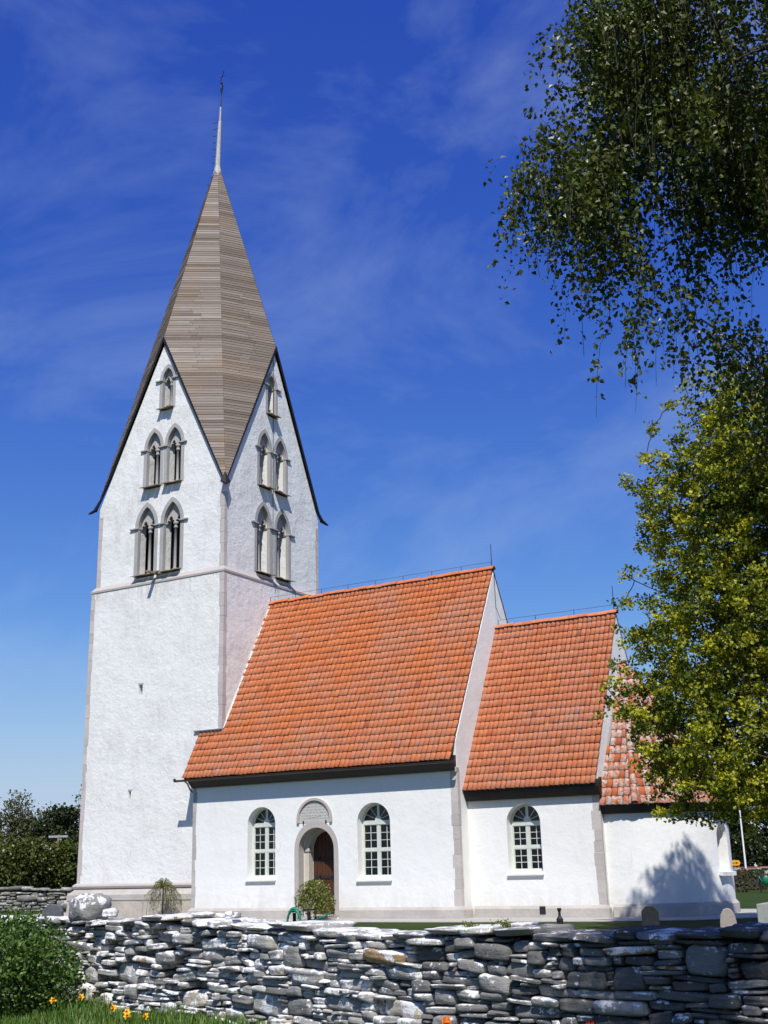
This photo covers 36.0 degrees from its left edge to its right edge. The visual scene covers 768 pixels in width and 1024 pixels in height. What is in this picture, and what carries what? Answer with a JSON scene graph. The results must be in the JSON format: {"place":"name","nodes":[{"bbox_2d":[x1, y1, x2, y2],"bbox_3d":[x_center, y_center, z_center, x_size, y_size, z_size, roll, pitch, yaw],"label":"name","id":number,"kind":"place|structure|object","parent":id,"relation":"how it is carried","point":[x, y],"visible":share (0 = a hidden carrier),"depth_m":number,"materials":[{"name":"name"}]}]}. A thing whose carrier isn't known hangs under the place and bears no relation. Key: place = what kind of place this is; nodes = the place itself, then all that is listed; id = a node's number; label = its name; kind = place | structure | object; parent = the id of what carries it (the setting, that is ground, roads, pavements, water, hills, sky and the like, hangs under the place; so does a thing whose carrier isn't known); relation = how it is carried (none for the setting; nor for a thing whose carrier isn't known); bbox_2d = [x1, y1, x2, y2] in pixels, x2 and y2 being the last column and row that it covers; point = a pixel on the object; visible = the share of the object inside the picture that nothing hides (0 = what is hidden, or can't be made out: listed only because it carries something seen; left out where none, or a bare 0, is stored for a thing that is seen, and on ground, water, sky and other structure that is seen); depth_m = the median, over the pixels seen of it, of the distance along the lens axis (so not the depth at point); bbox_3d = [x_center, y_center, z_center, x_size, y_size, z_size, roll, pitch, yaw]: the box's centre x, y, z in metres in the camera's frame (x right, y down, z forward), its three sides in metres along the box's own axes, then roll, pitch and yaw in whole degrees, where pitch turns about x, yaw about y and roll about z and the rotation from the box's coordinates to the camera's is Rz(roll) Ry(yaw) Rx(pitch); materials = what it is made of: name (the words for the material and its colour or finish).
{"place":"outdoors","nodes":[
{"label":"outdoors","id":0,"kind":"place"},
{"bbox_2d":[286,907,301,921],"bbox_3d":[-1.832,9.438,26.905,0.972,0.864,0.202,-9,-18,23],"label":"garden hose","id":1,"kind":"object","parent":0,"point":[292,909],"visible":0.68,"depth_m":27.09,"materials":[{"name":"green plastic"}]},
{"bbox_2d":[0,0,767,841],"label":"sky","id":2,"kind":"structure","parent":0,"point":[438,422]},
{"bbox_2d":[1,863,767,1023],"bbox_3d":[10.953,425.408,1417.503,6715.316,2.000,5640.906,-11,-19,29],"label":"ground","id":3,"kind":"structure","parent":0,"point":[750,899],"depth_m":34.37,"materials":[{"name":"green plant"}]},
{"bbox_2d":[0,809,7,841],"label":"birch tree","id":4,"kind":"object","parent":3,"relation":"on","point":[1,814],"visible":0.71,"depth_m":101.50,"materials":[{"name":"green plant"}]},
{"bbox_2d":[0,829,12,873],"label":"bush","id":5,"kind":"object","parent":3,"relation":"on","point":[8,836],"visible":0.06,"depth_m":91.16,"materials":[{"name":"green plant"}]},
{"bbox_2d":[0,789,44,844],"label":"birch tree","id":6,"kind":"object","parent":3,"relation":"on","point":[15,824],"visible":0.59,"depth_m":104.21,"materials":[{"name":"green plant"}]},
{"bbox_2d":[0,831,59,890],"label":"bush","id":7,"kind":"object","parent":3,"relation":"on","point":[22,860],"visible":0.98,"depth_m":88.16,"materials":[{"name":"green plant"}]},
{"bbox_2d":[0,886,74,911],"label":"stone wall","id":8,"kind":"structure","parent":3,"relation":"on","point":[42,898],"depth_m":57.61,"materials":[{"name":"grey stone"}]},
{"bbox_2d":[21,801,56,849],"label":"birch tree","id":9,"kind":"object","parent":3,"relation":"on","point":[39,812],"visible":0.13,"depth_m":104.13,"materials":[{"name":"green plant"}]},
{"bbox_2d":[0,900,96,1017],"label":"bush","id":10,"kind":"object","parent":3,"relation":"on","point":[22,952],"visible":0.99,"depth_m":15.27,"materials":[{"name":"green plant"}]},
{"bbox_2d":[22,802,80,848],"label":"tree","id":11,"kind":"object","parent":3,"relation":"on","point":[66,817],"visible":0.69,"depth_m":96.31,"materials":[{"name":"green plant"}]},
{"bbox_2d":[42,904,63,916],"bbox_3d":[-12.222,14.841,43.671,0.900,0.726,0.620,-11,-19,29],"label":"gravestone","id":12,"kind":"object","parent":3,"relation":"on","point":[53,910],"visible":0.56,"depth_m":43.56,"materials":[{"name":"grey stone"}]},
{"bbox_2d":[47,997,60,1014],"bbox_3d":[-4.220,6.303,15.059,0.148,0.240,0.170,11,-20,-35],"label":"daffodil","id":13,"kind":"object","parent":3,"relation":"on","point":[53,1000],"visible":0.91,"depth_m":15.07,"materials":[{"name":"yellow plant"}]},
{"bbox_2d":[37,834,78,888],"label":"bush","id":14,"kind":"object","parent":3,"relation":"on","point":[64,872],"visible":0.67,"depth_m":89.99,"materials":[{"name":"green plant"}]},
{"bbox_2d":[49,835,67,887],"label":"utility pole","id":15,"kind":"object","parent":3,"relation":"on","point":[58,837],"visible":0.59,"depth_m":91.75,"materials":[{"name":"grey wood"}]},
{"bbox_2d":[72,784,81,827],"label":"birch tree","id":16,"kind":"object","parent":3,"relation":"on","point":[76,797],"visible":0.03,"depth_m":102.83,"materials":[{"name":"green plant"}]},
{"bbox_2d":[76,994,83,1008],"bbox_3d":[-3.895,6.327,15.200,0.117,0.259,0.144,1,-17,-8],"label":"daffodil","id":17,"kind":"object","parent":3,"relation":"on","point":[80,996],"visible":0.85,"depth_m":15.19,"materials":[{"name":"yellow plant"}]},
{"bbox_2d":[109,1005,116,1021],"bbox_3d":[-3.227,6.003,14.117,0.115,0.228,0.214,-16,-22,41],"label":"daffodil","id":18,"kind":"object","parent":3,"relation":"on","point":[112,1008],"visible":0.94,"depth_m":14.13,"materials":[{"name":"yellow plant"}]},
{"bbox_2d":[116,1009,130,1023],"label":"daffodil","id":19,"kind":"object","parent":3,"relation":"on","point":[124,1012],"visible":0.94,"depth_m":14.11,"materials":[{"name":"yellow plant"}]},
{"bbox_2d":[123,1012,131,1023],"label":"daffodil","id":20,"kind":"object","parent":3,"relation":"on","point":[126,1016],"visible":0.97,"depth_m":13.99,"materials":[{"name":"yellow plant"}]},
{"bbox_2d":[0,990,326,1023],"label":"grass","id":21,"kind":"structure","parent":3,"relation":"on","point":[70,1015],"depth_m":14.10,"materials":[{"name":"green plant"}]},
{"bbox_2d":[288,911,300,921],"bbox_3d":[-2.054,9.569,27.154,0.354,0.787,0.060,-11,-19,29],"label":"hose stand","id":22,"kind":"object","parent":3,"relation":"on","point":[294,916],"visible":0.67,"depth_m":27.20,"materials":[{"name":"black plastic"}]},
{"bbox_2d":[303,909,314,919],"bbox_3d":[-1.707,9.472,26.930,0.354,0.827,0.060,-11,-19,29],"label":"hose stand","id":23,"kind":"object","parent":3,"relation":"on","point":[308,914],"visible":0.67,"depth_m":27.00,"materials":[{"name":"black plastic"}]},
{"bbox_2d":[315,911,330,920],"bbox_3d":[-1.433,9.345,26.861,0.318,0.619,0.281,13,-16,4],"label":"watering can","id":24,"kind":"object","parent":23,"relation":"hanging from","point":[321,917],"visible":0.24,"depth_m":26.89,"materials":[{"name":"green plastic"}]},
{"bbox_2d":[1,913,767,1023],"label":"stone wall","id":25,"kind":"structure","parent":3,"relation":"on","point":[313,972],"depth_m":11.57,"materials":[{"name":"grey stone"}]},
{"bbox_2d":[68,893,111,920],"bbox_3d":[-4.135,5.567,16.658,0.495,0.398,0.630,11,-20,-35],"label":"boulder","id":26,"kind":"object","parent":25,"relation":"on","point":[85,906],"visible":0.84,"depth_m":16.45,"materials":[{"name":"grey stone"}]},
{"bbox_2d":[102,908,118,916],"bbox_3d":[-3.758,5.499,16.239,0.222,0.125,0.178,-5,-17,12],"label":"loose stone","id":27,"kind":"object","parent":25,"relation":"on","point":[110,912],"visible":1,"depth_m":16.17,"materials":[{"name":"grey stone"}]},
{"bbox_2d":[191,911,215,917],"bbox_3d":[-2.284,5.068,14.887,0.310,0.072,0.271,-16,-22,40],"label":"loose stone","id":28,"kind":"object","parent":25,"relation":"on","point":[205,914],"visible":1,"depth_m":14.80,"materials":[{"name":"grey stone"}]},
{"bbox_2d":[225,911,232,918],"bbox_3d":[-1.889,4.913,14.417,0.108,0.096,0.120,-2,-17,1],"label":"loose stone","id":29,"kind":"object","parent":25,"relation":"on","point":[228,914],"visible":0.93,"depth_m":14.37,"materials":[{"name":"grey stone"}]},
{"bbox_2d":[231,912,241,918],"bbox_3d":[-1.777,4.874,14.298,0.117,0.074,0.124,8,-19,-30],"label":"loose stone","id":30,"kind":"object","parent":25,"relation":"on","point":[235,915],"visible":1,"depth_m":14.26,"materials":[{"name":"grey stone"}]},
{"bbox_2d":[461,920,479,926],"bbox_3d":[0.833,4.039,11.575,0.202,0.086,0.173,-11,-19,29],"label":"stonecrop tuft","id":31,"kind":"object","parent":25,"relation":"on","point":[468,924],"visible":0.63,"depth_m":11.56,"materials":[{"name":"green plant"}]},
{"bbox_2d":[489,916,514,927],"bbox_3d":[1.128,3.929,11.290,0.260,0.137,0.264,-11,-19,29],"label":"stonecrop tuft","id":32,"kind":"object","parent":25,"relation":"on","point":[507,924],"visible":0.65,"depth_m":11.26,"materials":[{"name":"green plant"}]},
{"bbox_2d":[66,72,740,918],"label":"church","id":33,"kind":"structure","parent":3,"relation":"on","point":[270,728],"depth_m":44.53,"materials":[{"name":"paint"}]},
{"bbox_2d":[130,502,158,577],"bbox_3d":[-10.110,1.206,50.505,1.587,3.292,0.936,-11,-19,29],"label":"belfry window","id":34,"kind":"structure","parent":33,"relation":"in","point":[150,517],"depth_m":50.51,"materials":[{"name":"stone"}]},
{"bbox_2d":[140,428,163,489],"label":"belfry window","id":35,"kind":"structure","parent":33,"relation":"in","point":[158,442],"depth_m":51.36,"materials":[{"name":"stone"}]},
{"bbox_2d":[155,364,178,410],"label":"belfry window","id":36,"kind":"structure","parent":33,"relation":"in","point":[172,375],"depth_m":51.92,"materials":[{"name":"stone"}]},
{"bbox_2d":[156,497,187,572],"bbox_3d":[-8.754,0.944,49.743,1.587,3.293,0.944,-11,-19,29],"label":"belfry window","id":37,"kind":"structure","parent":33,"relation":"in","point":[176,511],"depth_m":49.80,"materials":[{"name":"stone"}]},
{"bbox_2d":[161,423,186,484],"bbox_3d":[-8.834,-2.501,50.796,1.274,2.777,0.892,-11,-19,29],"label":"belfry window","id":38,"kind":"structure","parent":33,"relation":"in","point":[178,436],"depth_m":50.81,"materials":[{"name":"stone"}]},
{"bbox_2d":[245,808,275,881],"bbox_3d":[-4.377,12.076,43.081,1.320,2.620,0.490,-11,-19,29],"label":"window","id":39,"kind":"structure","parent":33,"relation":"in","point":[264,820],"depth_m":43.28,"materials":[{"name":"white paint"}]},
{"bbox_2d":[251,501,276,576],"bbox_3d":[-5.333,1.094,50.557,0.944,3.284,1.587,-11,-19,29],"label":"belfry window","id":40,"kind":"structure","parent":33,"relation":"in","point":[259,515],"depth_m":50.72,"materials":[{"name":"stone"}]},
{"bbox_2d":[255,429,276,489],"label":"belfry window","id":41,"kind":"structure","parent":33,"relation":"in","point":[261,446],"depth_m":51.82,"materials":[{"name":"stone"}]},
{"bbox_2d":[264,372,281,418],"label":"belfry window","id":42,"kind":"structure","parent":33,"relation":"in","point":[268,384],"depth_m":53.12,"materials":[{"name":"stone"}]},
{"bbox_2d":[273,436,290,496],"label":"belfry window","id":43,"kind":"structure","parent":33,"relation":"in","point":[277,451],"depth_m":52.81,"materials":[{"name":"stone"}]},
{"bbox_2d":[274,508,294,582],"bbox_3d":[-4.530,1.465,51.862,0.948,3.288,1.587,-11,-19,29],"label":"belfry window","id":44,"kind":"structure","parent":33,"relation":"in","point":[278,524],"depth_m":51.91,"materials":[{"name":"stone"}]},
{"bbox_2d":[314,831,334,913],"bbox_3d":[-1.998,12.829,42.109,1.202,2.825,0.130,-11,-19,29],"label":"door","id":45,"kind":"structure","parent":33,"relation":"in","point":[324,847],"depth_m":42.27,"materials":[{"name":"brown wood"}]},
{"bbox_2d":[356,803,391,881],"bbox_3d":[-0.269,11.348,40.768,1.400,2.630,0.490,-11,-19,29],"label":"window","id":46,"kind":"structure","parent":33,"relation":"in","point":[376,819],"depth_m":40.96,"materials":[{"name":"white paint"}]},
{"bbox_2d":[507,804,543,875],"bbox_3d":[4.656,10.709,38.762,1.280,2.285,0.490,-11,-19,29],"label":"window","id":47,"kind":"structure","parent":33,"relation":"in","point":[525,820],"depth_m":38.94,"materials":[{"name":"white paint"}]},
{"bbox_2d":[718,869,736,875],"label":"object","id":48,"kind":"structure","parent":33,"relation":"in","point":[722,872],"depth_m":37.57,"materials":[{"name":"white stone"}]},
{"bbox_2d":[442,1016,450,1023],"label":"tulip","id":49,"kind":"object","parent":3,"relation":"on","point":[445,1020],"visible":1,"depth_m":9.75,"materials":[{"name":"orange plant"}]},
{"bbox_2d":[556,908,562,923],"bbox_3d":[3.727,8.783,25.006,0.150,0.780,0.143,-11,-19,29],"label":"grave lantern","id":50,"kind":"object","parent":3,"relation":"on","point":[559,919],"visible":0.51,"depth_m":25.02,"materials":[{"name":"black metal"}]},
{"bbox_2d":[483,0,767,498],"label":"birch tree","id":51,"kind":"object","parent":3,"relation":"on","point":[719,121],"visible":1,"depth_m":10.12,"materials":[{"name":"green plant"}]},
{"bbox_2d":[641,906,659,925],"bbox_3d":[5.751,8.907,25.476,0.446,0.810,0.288,-6,-17,14],"label":"gravestone","id":52,"kind":"object","parent":3,"relation":"on","point":[650,915],"visible":0.52,"depth_m":25.46,"materials":[{"name":"stone"}]},
{"bbox_2d":[589,362,767,840],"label":"maple tree","id":53,"kind":"object","parent":3,"relation":"on","point":[740,650],"visible":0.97,"depth_m":28.88,"materials":[{"name":"green plant"}]},
{"bbox_2d":[720,908,736,927],"bbox_3d":[7.226,8.699,24.796,0.422,0.747,0.360,-6,-17,14],"label":"gravestone","id":54,"kind":"object","parent":3,"relation":"on","point":[727,917],"visible":0.54,"depth_m":24.76,"materials":[{"name":"beige stone"}]},
{"bbox_2d":[732,860,739,867],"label":"road sign","id":55,"kind":"object","parent":3,"relation":"on","point":[735,863],"visible":0.63,"depth_m":84.14,"materials":[{"name":"yellow metal"}]},
{"bbox_2d":[734,872,748,892],"bbox_3d":[17.109,18.662,59.508,2.362,1.152,1.420,-1,-17,0],"label":"hedge","id":56,"kind":"object","parent":3,"relation":"on","point":[740,881],"visible":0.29,"depth_m":59.02,"materials":[{"name":"green plant"}]},
{"bbox_2d":[738,804,746,867],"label":"flagpole","id":57,"kind":"object","parent":3,"relation":"on","point":[742,840],"visible":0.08,"depth_m":100.90,"materials":[{"name":"white metal"}]},
{"bbox_2d":[728,804,767,868],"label":"tree","id":58,"kind":"object","parent":3,"relation":"on","point":[752,846],"visible":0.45,"depth_m":121.98,"materials":[{"name":"green plant"}]},
{"bbox_2d":[733,867,767,886],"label":"stone wall","id":59,"kind":"structure","parent":3,"relation":"on","point":[762,868],"depth_m":68.71,"materials":[{"name":"grey stone"}]},
{"bbox_2d":[733,866,767,867],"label":"rail fence","id":60,"kind":"object","parent":3,"relation":"on","point":[752,867],"visible":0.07,"depth_m":103.19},
{"bbox_2d":[736,868,767,889],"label":"hedge","id":61,"kind":"object","parent":3,"relation":"on","point":[753,883],"visible":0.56,"depth_m":61.93,"materials":[{"name":"green plant"}]},
{"bbox_2d":[756,902,767,922],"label":"gravestone","id":62,"kind":"object","parent":3,"relation":"on","point":[762,912],"visible":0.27,"depth_m":24.34,"materials":[{"name":"stone"}]},
{"bbox_2d":[22,909,757,921],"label":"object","id":63,"kind":"structure","parent":0,"point":[747,913],"depth_m":36.39,"materials":[{"name":"grey stone"}]},
{"bbox_2d":[142,878,181,915],"bbox_3d":[-8.213,14.407,44.078,1.499,1.494,1.579,-11,-19,29],"label":"weeping bush","id":64,"kind":"object","parent":63,"relation":"on","point":[162,884],"visible":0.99,"depth_m":44.00,"materials":[{"name":"green plant"}]},
{"bbox_2d":[294,878,335,919],"bbox_3d":[-2.321,13.012,39.719,1.432,1.360,1.434,5,-18,-21],"label":"weeping bush","id":65,"kind":"object","parent":63,"relation":"on","point":[316,893],"visible":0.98,"depth_m":39.60,"materials":[{"name":"green plant"}]},
{"bbox_2d":[748,805,767,865],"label":"tree","id":66,"kind":"object","parent":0,"point":[764,828],"visible":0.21,"depth_m":126.56,"materials":[{"name":"green plant"}]},
{"bbox_3d":[18.323,18.141,57.584,0.354,0.747,0.060,-11,-19,29],"label":"hose stand","id":67,"kind":"object","parent":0,"visible":0},
{"bbox_2d":[758,875,767,884],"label":"watering can","id":68,"kind":"object","parent":67,"relation":"hanging from","point":[765,881],"visible":1,"depth_m":57.42,"materials":[{"name":"green plastic"}]}
]}

